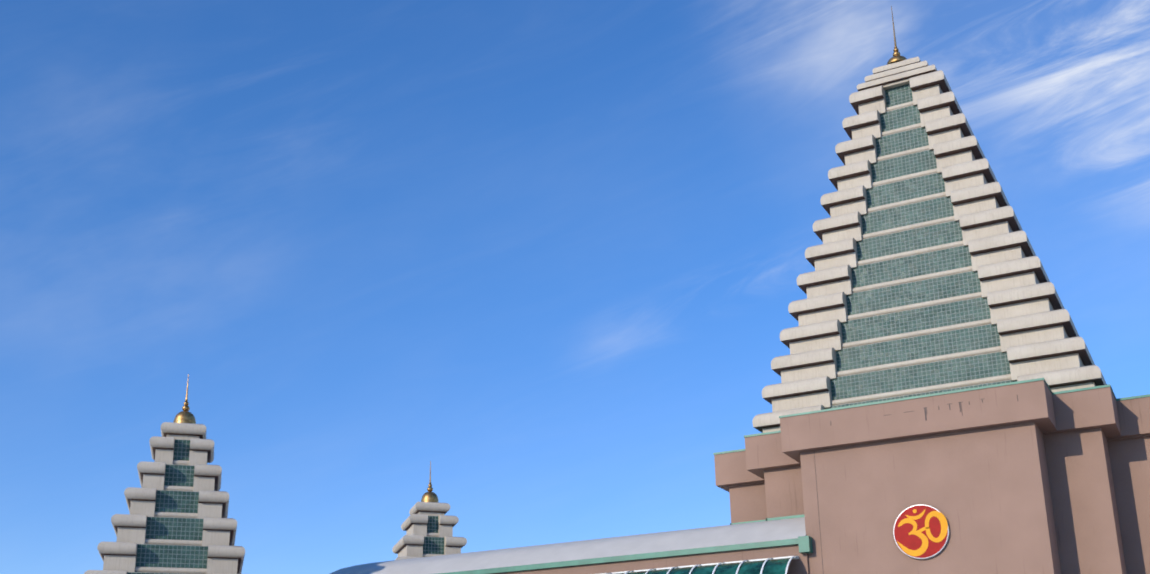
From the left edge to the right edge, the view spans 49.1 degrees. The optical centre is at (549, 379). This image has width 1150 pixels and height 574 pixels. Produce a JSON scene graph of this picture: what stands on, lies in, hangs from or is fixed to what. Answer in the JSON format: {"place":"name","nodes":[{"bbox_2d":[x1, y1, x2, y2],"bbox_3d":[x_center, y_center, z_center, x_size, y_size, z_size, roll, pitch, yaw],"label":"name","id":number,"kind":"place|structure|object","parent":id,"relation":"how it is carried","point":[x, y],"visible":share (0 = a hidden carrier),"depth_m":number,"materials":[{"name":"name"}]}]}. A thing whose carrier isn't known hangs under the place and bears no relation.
{"place":"outdoors","nodes":[
{"label":"outdoors","id":0,"kind":"place"},
{"bbox_2d":[0,0,1149,573],"label":"sky","id":1,"kind":"structure","parent":0,"point":[548,256],"materials":[{"name":"blue"}]},
{"bbox_2d":[713,378,1149,573],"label":"building wall","id":2,"kind":"structure","parent":0,"point":[1035,476],"depth_m":40.53,"materials":[{"name":"paint"}]},
{"bbox_2d":[893,505,948,558],"bbox_3d":[11.874,4.848,40.205,1.740,1.740,0.114,-10,-20,27],"label":"round sign","id":3,"kind":"object","parent":2,"relation":"attached to","point":[902,536],"visible":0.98,"depth_m":40.20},
{"bbox_2d":[897,509,947,555],"bbox_3d":[11.880,4.847,40.131,1.638,1.512,0.021,-10,-20,27],"label":"om symbol","id":4,"kind":"object","parent":3,"relation":"attached to","point":[922,549],"visible":1,"depth_m":40.08,"materials":[{"name":"paint"}]},
{"bbox_2d":[752,6,1106,432],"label":"temple tower","id":5,"kind":"structure","parent":2,"relation":"on","point":[928,275],"depth_m":46.11,"materials":[{"name":"paint"}]},
{"label":"ground","id":6,"kind":"structure","parent":0,"visible":0},
{"bbox_2d":[84,374,244,573],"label":"temple tower","id":7,"kind":"structure","parent":6,"relation":"on","point":[176,520],"depth_m":45.47,"materials":[{"name":"paint"}]},
{"bbox_2d":[392,461,466,559],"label":"temple tower","id":8,"kind":"structure","parent":6,"relation":"on","point":[427,525],"depth_m":58.54,"materials":[{"name":"paint"}]},
{"bbox_2d":[330,517,812,573],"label":"roof","id":9,"kind":"structure","parent":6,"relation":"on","point":[749,541],"depth_m":45.20,"materials":[{"name":"grey metal"}]},
{"bbox_2d":[602,556,798,573],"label":"canopy","id":10,"kind":"object","parent":9,"relation":"attached to","point":[778,565],"visible":1,"depth_m":42.07,"materials":[{"name":"teal glass"}]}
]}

